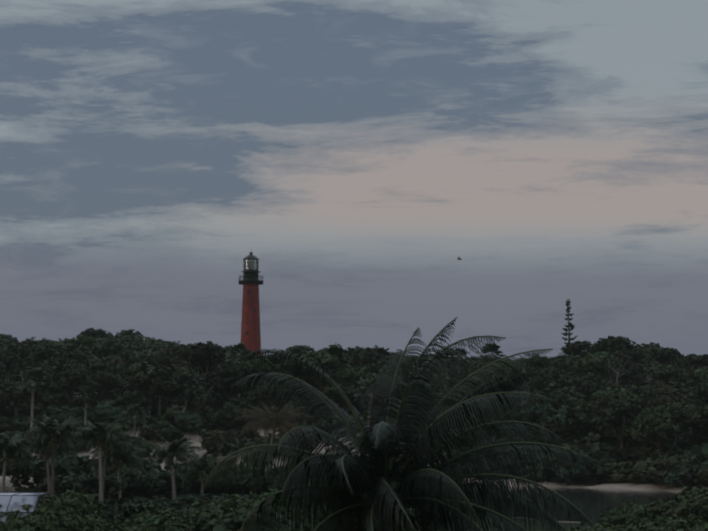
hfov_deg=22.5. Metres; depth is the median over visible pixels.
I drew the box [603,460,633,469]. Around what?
olive bush
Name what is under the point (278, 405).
bush
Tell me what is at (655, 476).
bush
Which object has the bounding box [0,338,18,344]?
tree
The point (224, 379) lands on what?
tree
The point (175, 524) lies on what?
bush
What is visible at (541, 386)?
tree
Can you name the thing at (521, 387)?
tree
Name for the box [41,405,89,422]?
tree
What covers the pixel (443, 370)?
tree
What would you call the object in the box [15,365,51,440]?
sabal
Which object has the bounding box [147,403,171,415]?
bush
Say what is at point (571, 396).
tree
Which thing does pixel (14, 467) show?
tree
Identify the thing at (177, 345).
tree
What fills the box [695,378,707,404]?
tree
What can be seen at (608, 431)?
tree
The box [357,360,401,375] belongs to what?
tree
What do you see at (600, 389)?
tree
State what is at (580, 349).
tree
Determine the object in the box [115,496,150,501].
dark bush
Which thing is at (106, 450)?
coconut palm
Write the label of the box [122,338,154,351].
tree
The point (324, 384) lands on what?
tree
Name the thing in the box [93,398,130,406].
bush
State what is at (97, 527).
bush
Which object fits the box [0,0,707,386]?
sky
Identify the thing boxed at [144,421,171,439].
bush
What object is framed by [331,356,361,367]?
tree
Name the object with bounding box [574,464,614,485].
bush
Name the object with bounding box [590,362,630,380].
tree
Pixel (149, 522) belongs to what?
bush
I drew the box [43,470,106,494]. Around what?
dark bush
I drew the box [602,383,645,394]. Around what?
tree
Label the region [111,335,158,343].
tree
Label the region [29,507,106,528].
bush
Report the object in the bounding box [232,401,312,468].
date palm
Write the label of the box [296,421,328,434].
bush
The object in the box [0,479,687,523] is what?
water
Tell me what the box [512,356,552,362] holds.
tree
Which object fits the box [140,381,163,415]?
sabal
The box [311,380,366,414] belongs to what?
tree
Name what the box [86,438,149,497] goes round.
coconut palm
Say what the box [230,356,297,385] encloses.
tree
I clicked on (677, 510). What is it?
bush
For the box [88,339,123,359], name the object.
tree
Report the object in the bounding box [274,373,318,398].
tree
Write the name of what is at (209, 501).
dark bush
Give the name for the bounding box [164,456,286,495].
dark bush
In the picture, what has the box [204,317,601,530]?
palm
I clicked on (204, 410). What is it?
bush
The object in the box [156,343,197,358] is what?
tree
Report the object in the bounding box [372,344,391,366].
sabal
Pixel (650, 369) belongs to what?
tree
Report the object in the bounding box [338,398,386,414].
bush
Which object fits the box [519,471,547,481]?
bush
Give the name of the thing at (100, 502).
dark bush
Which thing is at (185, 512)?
dark bush
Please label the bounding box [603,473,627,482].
olive bush
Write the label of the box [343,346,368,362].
tree
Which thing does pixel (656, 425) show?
tree
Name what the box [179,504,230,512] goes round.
dark bush
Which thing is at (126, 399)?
tree
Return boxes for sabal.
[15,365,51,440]
[73,385,100,426]
[121,403,149,436]
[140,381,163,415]
[145,355,178,414]
[174,374,198,404]
[199,371,223,408]
[225,342,249,363]
[225,352,236,362]
[235,349,256,361]
[257,355,283,377]
[285,347,302,362]
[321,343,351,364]
[353,378,386,433]
[360,363,384,379]
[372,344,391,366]
[434,345,459,376]
[437,396,463,442]
[445,347,470,374]
[469,379,488,392]
[476,341,506,369]
[508,367,526,383]
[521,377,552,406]
[549,379,567,393]
[563,386,587,401]
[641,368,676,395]
[655,370,682,388]
[668,404,685,440]
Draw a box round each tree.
[0,334,17,342]
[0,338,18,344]
[0,352,29,381]
[0,373,49,417]
[0,453,46,491]
[1,343,25,354]
[2,344,33,358]
[16,337,49,345]
[21,339,55,367]
[23,354,46,378]
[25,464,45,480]
[51,334,105,346]
[53,341,93,352]
[80,328,112,339]
[80,355,127,391]
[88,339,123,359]
[93,340,139,353]
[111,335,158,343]
[114,329,141,338]
[114,390,152,427]
[115,352,172,373]
[116,362,182,412]
[118,342,173,356]
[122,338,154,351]
[139,375,181,404]
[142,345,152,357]
[148,339,175,348]
[149,343,196,358]
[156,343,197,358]
[158,367,204,385]
[164,356,189,367]
[179,385,222,418]
[181,341,230,375]
[183,359,194,368]
[196,363,259,399]
[219,345,229,352]
[226,360,243,367]
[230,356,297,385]
[230,369,264,394]
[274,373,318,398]
[276,351,365,389]
[285,345,314,352]
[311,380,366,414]
[321,367,356,388]
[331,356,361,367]
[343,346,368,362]
[344,372,410,403]
[351,348,381,366]
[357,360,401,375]
[359,369,399,385]
[381,354,410,359]
[404,354,444,365]
[411,373,448,381]
[441,366,457,377]
[444,366,472,376]
[464,356,482,360]
[492,376,526,406]
[502,360,529,366]
[503,361,529,379]
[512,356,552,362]
[515,403,580,442]
[518,376,545,401]
[524,355,554,378]
[541,390,572,420]
[547,355,610,379]
[549,354,576,362]
[554,386,589,415]
[559,341,594,357]
[559,356,625,372]
[567,400,644,415]
[576,372,625,390]
[585,347,642,360]
[587,383,602,392]
[589,387,655,402]
[590,336,645,381]
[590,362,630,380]
[591,393,642,449]
[594,336,643,354]
[594,412,639,432]
[601,423,675,445]
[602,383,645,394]
[606,350,643,370]
[607,357,640,383]
[608,361,628,383]
[619,363,669,380]
[623,359,666,380]
[626,412,684,450]
[635,344,659,354]
[635,381,700,406]
[637,364,693,382]
[639,342,662,353]
[640,391,686,415]
[643,402,707,443]
[645,402,685,414]
[647,348,687,364]
[676,354,707,369]
[676,366,707,382]
[689,366,707,391]
[690,409,707,429]
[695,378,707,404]
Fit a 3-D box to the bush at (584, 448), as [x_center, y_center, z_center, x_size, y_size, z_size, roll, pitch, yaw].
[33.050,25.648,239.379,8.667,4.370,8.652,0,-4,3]
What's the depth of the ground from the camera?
223.53 m
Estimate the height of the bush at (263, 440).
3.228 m
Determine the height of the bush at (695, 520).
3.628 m
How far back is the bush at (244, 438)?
262.53 m
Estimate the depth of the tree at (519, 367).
336.28 m
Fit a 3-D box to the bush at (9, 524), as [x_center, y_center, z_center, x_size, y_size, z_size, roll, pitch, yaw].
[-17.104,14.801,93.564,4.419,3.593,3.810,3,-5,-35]
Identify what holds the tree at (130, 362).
on the ground
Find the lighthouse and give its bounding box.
[238,252,262,355]
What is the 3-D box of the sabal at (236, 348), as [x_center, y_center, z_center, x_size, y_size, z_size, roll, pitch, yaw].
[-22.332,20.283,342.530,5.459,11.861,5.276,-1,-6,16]
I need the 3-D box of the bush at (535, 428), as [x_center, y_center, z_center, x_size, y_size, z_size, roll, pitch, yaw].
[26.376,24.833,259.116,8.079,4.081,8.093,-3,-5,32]
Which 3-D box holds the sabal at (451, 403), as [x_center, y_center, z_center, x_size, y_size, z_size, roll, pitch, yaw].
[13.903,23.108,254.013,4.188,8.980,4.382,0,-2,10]
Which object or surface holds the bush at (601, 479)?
on the ground
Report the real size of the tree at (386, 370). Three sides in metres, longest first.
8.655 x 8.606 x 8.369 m
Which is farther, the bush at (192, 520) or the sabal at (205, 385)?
the sabal at (205, 385)
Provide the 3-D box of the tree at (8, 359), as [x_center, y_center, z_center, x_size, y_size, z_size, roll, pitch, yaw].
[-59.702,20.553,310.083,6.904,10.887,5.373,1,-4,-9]
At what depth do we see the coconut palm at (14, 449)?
148.71 m
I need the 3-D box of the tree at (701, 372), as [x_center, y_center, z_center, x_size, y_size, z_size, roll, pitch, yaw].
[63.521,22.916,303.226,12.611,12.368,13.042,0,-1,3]
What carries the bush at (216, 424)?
on the ground
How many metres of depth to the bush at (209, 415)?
274.33 m
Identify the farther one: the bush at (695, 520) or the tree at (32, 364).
the tree at (32, 364)
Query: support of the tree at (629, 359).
on the ground
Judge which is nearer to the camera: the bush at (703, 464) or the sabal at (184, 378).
the bush at (703, 464)
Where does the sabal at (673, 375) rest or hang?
on the ground
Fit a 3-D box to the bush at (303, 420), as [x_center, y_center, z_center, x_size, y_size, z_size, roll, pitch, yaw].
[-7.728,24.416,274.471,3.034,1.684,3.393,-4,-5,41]
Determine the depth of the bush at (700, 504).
98.94 m
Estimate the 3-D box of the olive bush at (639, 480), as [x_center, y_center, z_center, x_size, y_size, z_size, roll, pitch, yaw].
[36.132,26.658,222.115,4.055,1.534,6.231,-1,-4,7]
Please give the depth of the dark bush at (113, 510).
104.20 m
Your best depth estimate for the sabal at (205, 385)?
284.84 m
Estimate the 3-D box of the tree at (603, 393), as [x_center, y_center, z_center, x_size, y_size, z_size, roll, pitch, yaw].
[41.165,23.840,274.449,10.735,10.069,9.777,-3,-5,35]
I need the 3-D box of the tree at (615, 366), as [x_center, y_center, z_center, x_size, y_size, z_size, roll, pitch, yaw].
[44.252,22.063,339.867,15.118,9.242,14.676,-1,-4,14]
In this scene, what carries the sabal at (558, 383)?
on the ground
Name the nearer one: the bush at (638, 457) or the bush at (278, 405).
the bush at (638, 457)
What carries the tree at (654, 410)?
on the ground
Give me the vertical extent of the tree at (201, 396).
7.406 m
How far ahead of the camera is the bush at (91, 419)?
275.82 m
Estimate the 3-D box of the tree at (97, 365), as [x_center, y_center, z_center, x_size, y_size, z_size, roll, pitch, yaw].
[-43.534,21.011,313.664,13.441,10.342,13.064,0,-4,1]
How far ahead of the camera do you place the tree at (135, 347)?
392.38 m
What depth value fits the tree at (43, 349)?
337.95 m
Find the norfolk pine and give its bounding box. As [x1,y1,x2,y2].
[561,299,576,355]
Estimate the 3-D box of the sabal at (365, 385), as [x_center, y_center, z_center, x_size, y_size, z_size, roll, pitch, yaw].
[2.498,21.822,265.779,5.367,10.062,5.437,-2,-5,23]
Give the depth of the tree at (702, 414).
234.34 m
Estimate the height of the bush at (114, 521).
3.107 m
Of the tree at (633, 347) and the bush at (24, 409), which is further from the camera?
the tree at (633, 347)
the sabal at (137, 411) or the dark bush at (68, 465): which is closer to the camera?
the dark bush at (68, 465)
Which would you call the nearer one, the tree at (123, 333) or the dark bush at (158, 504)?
the dark bush at (158, 504)
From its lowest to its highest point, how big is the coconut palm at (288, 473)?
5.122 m
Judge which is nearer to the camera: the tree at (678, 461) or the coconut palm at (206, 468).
the coconut palm at (206, 468)
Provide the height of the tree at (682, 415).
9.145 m
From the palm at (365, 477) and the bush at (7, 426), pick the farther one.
the bush at (7, 426)
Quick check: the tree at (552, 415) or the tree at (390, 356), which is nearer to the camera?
the tree at (552, 415)
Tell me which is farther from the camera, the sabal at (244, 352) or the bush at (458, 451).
the sabal at (244, 352)
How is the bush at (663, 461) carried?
on the ground
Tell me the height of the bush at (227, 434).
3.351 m
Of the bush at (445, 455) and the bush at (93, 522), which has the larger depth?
the bush at (445, 455)
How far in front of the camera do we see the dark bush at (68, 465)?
163.56 m
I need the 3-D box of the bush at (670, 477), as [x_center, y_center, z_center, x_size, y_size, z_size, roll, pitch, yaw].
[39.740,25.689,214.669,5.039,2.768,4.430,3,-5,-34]
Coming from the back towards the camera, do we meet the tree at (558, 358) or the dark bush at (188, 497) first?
the tree at (558, 358)
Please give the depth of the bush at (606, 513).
117.20 m
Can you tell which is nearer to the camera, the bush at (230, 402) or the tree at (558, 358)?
the bush at (230, 402)
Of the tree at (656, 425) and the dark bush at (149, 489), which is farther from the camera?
the tree at (656, 425)
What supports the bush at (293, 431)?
on the ground
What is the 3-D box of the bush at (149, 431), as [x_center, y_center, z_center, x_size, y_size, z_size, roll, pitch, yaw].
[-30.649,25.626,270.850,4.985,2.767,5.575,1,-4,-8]
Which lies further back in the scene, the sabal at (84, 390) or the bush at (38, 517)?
the sabal at (84, 390)
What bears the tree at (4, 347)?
on the ground
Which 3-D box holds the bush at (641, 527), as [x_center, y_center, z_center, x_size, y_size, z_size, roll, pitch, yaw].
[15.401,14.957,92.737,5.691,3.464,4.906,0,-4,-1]
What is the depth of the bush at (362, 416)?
269.01 m
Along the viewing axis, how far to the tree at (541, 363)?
329.06 m
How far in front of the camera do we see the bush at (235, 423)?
271.80 m
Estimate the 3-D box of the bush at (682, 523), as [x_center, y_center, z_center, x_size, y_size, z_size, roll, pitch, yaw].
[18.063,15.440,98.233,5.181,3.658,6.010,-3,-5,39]
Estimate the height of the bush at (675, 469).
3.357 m
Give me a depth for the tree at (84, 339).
388.04 m
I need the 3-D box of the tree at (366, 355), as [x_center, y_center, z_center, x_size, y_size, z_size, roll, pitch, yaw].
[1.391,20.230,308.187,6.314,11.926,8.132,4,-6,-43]
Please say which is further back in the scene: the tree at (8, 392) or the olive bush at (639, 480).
the tree at (8, 392)
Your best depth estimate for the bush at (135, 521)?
97.37 m
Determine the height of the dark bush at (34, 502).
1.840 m
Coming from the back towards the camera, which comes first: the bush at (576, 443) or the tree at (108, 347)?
the tree at (108, 347)
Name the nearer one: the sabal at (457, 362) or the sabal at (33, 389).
the sabal at (33, 389)
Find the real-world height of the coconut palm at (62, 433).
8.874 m
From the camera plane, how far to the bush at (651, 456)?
229.29 m
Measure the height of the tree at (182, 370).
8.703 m
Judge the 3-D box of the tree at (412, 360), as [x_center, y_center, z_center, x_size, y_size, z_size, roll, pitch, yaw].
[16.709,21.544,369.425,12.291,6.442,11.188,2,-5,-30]
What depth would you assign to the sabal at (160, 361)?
281.11 m
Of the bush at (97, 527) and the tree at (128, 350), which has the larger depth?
the tree at (128, 350)
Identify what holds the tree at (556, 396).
on the ground
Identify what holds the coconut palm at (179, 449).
on the ground
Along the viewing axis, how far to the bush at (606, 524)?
101.44 m
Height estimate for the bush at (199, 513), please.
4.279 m
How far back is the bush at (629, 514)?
113.09 m
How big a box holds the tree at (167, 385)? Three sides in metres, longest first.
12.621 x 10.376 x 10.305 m
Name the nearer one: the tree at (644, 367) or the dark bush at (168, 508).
the dark bush at (168, 508)
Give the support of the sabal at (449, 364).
on the ground
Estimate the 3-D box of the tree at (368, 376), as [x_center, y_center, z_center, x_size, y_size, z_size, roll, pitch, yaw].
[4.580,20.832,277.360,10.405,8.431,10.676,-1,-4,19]
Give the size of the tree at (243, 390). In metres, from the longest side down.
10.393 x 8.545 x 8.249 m
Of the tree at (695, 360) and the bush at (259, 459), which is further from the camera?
the tree at (695, 360)
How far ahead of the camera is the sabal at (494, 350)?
329.50 m
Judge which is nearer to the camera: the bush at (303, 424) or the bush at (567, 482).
the bush at (567, 482)
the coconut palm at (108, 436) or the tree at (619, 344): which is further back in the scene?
the tree at (619, 344)
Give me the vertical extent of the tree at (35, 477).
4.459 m
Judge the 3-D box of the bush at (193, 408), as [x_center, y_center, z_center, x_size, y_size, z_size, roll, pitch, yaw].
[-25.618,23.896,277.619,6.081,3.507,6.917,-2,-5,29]
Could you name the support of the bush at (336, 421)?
on the ground
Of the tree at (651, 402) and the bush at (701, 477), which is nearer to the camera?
the bush at (701, 477)
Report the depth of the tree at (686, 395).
272.56 m
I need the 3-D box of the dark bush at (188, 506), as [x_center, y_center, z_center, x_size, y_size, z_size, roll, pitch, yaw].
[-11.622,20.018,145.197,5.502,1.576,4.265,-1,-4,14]
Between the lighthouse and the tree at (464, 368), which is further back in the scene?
the lighthouse
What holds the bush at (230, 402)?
on the ground
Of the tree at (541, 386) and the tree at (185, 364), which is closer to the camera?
the tree at (541, 386)
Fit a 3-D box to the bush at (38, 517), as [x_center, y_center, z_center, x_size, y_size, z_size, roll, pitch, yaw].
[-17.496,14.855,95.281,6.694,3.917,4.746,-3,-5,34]
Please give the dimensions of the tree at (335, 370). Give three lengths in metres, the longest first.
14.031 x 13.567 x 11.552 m
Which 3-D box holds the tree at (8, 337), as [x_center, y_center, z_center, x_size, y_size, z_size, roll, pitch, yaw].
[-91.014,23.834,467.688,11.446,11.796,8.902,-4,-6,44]
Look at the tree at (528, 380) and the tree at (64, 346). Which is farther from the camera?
the tree at (64, 346)
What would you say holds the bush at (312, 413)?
on the ground
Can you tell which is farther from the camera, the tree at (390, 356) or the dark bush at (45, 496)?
the tree at (390, 356)
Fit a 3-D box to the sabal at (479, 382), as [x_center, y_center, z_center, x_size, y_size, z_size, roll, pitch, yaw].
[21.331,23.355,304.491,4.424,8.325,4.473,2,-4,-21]
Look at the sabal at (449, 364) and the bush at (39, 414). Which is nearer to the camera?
the bush at (39, 414)
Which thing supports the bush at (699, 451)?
on the ground
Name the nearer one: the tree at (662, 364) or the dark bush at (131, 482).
the dark bush at (131, 482)
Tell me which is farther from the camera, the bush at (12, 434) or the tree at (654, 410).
the bush at (12, 434)
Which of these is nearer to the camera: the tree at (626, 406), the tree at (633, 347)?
the tree at (626, 406)
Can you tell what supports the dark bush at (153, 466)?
on the ground
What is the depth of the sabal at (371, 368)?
282.90 m
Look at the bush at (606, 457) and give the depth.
234.18 m
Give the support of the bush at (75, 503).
on the ground
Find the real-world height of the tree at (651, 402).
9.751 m
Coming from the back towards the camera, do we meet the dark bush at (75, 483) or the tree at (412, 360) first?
the tree at (412, 360)
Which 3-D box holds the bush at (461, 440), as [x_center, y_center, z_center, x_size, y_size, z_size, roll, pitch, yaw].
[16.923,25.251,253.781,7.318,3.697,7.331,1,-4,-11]
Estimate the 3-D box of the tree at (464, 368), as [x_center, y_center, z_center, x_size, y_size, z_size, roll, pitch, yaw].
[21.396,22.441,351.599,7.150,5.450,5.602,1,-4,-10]
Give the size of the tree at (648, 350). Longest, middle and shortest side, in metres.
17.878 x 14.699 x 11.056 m
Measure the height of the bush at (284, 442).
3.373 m
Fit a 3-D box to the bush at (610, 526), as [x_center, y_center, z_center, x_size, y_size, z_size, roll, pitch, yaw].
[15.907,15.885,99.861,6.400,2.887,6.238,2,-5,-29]
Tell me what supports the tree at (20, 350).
on the ground
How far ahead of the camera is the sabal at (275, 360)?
289.35 m
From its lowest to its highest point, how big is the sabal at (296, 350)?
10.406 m
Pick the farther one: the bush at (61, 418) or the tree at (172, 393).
the tree at (172, 393)
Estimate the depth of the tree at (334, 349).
287.79 m
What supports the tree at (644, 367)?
on the ground
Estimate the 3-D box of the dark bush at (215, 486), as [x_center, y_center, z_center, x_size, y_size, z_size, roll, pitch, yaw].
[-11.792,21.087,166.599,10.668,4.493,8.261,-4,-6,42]
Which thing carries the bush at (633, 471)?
on the ground
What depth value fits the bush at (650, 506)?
108.10 m
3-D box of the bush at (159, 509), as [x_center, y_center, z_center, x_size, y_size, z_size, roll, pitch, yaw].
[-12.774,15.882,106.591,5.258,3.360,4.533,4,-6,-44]
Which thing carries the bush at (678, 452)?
on the ground
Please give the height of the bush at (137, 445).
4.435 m
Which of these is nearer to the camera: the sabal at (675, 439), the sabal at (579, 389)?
the sabal at (675, 439)
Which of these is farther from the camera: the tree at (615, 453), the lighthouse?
the lighthouse
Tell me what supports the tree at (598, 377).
on the ground
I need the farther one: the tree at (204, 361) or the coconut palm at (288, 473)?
the tree at (204, 361)
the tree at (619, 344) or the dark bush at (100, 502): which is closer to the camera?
the dark bush at (100, 502)
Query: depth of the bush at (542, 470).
225.47 m
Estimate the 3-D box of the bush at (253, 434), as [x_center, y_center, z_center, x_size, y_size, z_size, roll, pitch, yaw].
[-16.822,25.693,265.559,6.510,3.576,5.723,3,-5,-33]
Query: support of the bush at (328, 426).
on the ground
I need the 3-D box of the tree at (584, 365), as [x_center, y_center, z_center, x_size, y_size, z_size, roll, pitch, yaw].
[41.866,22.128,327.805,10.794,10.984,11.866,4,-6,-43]
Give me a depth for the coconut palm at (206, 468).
158.17 m
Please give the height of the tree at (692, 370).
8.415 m
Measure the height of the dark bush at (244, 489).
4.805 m
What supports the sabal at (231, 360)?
on the ground
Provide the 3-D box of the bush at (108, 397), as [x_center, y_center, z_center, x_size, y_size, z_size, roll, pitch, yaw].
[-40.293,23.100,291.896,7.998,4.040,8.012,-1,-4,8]
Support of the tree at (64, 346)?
on the ground
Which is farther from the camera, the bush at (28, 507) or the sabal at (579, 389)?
the sabal at (579, 389)
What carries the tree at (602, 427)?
on the ground
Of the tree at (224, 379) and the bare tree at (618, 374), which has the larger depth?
the bare tree at (618, 374)
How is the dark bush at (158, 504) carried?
on the ground
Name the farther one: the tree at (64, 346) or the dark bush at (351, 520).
the tree at (64, 346)
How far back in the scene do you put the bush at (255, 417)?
273.15 m
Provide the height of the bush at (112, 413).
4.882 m
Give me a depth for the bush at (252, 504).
100.12 m
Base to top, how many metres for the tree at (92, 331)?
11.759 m
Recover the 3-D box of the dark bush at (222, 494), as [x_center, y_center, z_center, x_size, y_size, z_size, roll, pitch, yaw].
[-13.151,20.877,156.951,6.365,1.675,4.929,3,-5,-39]
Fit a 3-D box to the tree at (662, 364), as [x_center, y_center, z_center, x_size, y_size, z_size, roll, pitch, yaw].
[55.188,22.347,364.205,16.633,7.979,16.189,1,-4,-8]
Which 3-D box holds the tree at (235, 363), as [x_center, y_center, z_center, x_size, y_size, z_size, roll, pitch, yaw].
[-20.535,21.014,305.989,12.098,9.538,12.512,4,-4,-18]
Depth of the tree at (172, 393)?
284.82 m
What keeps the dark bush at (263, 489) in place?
on the ground
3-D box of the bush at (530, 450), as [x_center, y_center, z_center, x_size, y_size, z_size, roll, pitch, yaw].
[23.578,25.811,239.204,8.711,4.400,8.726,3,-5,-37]
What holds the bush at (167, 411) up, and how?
on the ground
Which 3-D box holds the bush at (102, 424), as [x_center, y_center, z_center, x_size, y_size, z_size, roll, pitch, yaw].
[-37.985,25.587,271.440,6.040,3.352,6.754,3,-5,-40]
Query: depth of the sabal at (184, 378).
283.27 m
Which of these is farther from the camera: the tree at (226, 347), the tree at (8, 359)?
the tree at (226, 347)
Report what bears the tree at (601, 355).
on the ground
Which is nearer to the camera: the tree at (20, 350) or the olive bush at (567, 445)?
the olive bush at (567, 445)
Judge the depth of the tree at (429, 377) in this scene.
328.92 m
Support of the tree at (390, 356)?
on the ground
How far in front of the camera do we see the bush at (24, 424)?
274.63 m
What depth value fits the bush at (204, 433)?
268.56 m
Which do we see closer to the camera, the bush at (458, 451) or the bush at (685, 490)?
the bush at (685, 490)
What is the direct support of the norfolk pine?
on the ground
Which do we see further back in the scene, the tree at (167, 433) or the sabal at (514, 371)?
the sabal at (514, 371)
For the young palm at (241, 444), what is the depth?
259.92 m
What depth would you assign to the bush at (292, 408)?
274.51 m
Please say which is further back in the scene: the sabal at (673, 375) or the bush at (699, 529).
the sabal at (673, 375)
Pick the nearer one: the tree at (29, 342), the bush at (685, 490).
the bush at (685, 490)
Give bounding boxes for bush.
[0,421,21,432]
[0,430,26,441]
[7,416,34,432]
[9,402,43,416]
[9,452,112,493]
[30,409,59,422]
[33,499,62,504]
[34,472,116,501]
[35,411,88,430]
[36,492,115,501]
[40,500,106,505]
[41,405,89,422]
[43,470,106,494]
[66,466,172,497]
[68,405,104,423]
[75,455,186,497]
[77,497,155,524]
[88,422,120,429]
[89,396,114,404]
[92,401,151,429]
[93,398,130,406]
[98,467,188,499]
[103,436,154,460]
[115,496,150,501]
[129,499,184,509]
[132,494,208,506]
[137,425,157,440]
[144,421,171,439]
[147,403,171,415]
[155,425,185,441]
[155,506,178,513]
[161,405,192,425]
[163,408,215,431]
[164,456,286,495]
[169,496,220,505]
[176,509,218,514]
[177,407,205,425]
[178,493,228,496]
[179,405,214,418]
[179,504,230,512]
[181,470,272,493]
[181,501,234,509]
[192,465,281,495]
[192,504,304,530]
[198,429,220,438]
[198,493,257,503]
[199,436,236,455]
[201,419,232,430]
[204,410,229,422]
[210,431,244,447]
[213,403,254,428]
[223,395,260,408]
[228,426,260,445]
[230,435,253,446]
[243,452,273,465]
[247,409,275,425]
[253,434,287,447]
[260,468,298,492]
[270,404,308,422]
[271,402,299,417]
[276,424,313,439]
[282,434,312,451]
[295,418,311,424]
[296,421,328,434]
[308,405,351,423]
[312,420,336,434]
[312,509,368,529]
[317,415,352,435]
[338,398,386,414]
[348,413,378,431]
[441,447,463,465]
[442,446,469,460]
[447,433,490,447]
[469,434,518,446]
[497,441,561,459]
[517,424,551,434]
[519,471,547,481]
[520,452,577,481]
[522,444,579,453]
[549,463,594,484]
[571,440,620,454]
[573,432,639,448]
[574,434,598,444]
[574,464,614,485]
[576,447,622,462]
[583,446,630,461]
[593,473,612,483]
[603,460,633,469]
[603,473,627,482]
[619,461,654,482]
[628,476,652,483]
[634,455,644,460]
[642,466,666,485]
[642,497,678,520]
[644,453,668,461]
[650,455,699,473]
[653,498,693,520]
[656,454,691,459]
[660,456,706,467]
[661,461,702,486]
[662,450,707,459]
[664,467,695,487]
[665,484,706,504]
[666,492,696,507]
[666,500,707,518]
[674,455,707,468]
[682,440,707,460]
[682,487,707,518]
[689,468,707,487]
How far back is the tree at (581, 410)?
260.28 m
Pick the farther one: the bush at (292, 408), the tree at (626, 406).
the bush at (292, 408)
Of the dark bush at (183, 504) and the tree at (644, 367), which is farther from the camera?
the tree at (644, 367)
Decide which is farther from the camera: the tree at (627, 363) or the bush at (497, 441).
the tree at (627, 363)
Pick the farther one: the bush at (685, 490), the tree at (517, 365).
the tree at (517, 365)
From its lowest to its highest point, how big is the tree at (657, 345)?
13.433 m
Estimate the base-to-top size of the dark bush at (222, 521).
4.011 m
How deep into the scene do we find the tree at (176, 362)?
366.06 m
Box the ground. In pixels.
[0,374,707,530]
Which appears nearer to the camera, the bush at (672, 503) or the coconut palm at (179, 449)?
the bush at (672, 503)
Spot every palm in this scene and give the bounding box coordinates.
[0,432,35,491]
[20,434,78,493]
[22,414,88,494]
[72,421,132,500]
[77,424,138,500]
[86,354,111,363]
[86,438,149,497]
[140,437,204,498]
[169,450,234,494]
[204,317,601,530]
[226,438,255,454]
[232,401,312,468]
[275,458,317,487]
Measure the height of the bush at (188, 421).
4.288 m
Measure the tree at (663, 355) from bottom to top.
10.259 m
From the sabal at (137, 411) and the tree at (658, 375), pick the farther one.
the tree at (658, 375)
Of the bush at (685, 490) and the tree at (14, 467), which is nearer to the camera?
the bush at (685, 490)
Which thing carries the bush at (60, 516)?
on the ground
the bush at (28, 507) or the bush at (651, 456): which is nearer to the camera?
the bush at (28, 507)
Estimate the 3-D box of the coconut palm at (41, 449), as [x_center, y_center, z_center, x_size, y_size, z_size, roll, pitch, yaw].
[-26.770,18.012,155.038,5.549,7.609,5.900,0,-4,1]
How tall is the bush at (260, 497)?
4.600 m
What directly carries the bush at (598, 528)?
on the ground
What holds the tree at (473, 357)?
on the ground
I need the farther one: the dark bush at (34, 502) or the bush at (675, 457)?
the bush at (675, 457)
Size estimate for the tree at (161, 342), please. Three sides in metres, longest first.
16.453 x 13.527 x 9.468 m
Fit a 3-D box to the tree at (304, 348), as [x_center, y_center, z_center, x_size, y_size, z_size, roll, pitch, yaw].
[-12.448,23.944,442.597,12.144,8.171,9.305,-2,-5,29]
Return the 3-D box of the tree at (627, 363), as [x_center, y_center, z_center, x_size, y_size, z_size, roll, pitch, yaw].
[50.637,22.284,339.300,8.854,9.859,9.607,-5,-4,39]
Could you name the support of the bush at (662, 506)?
on the ground

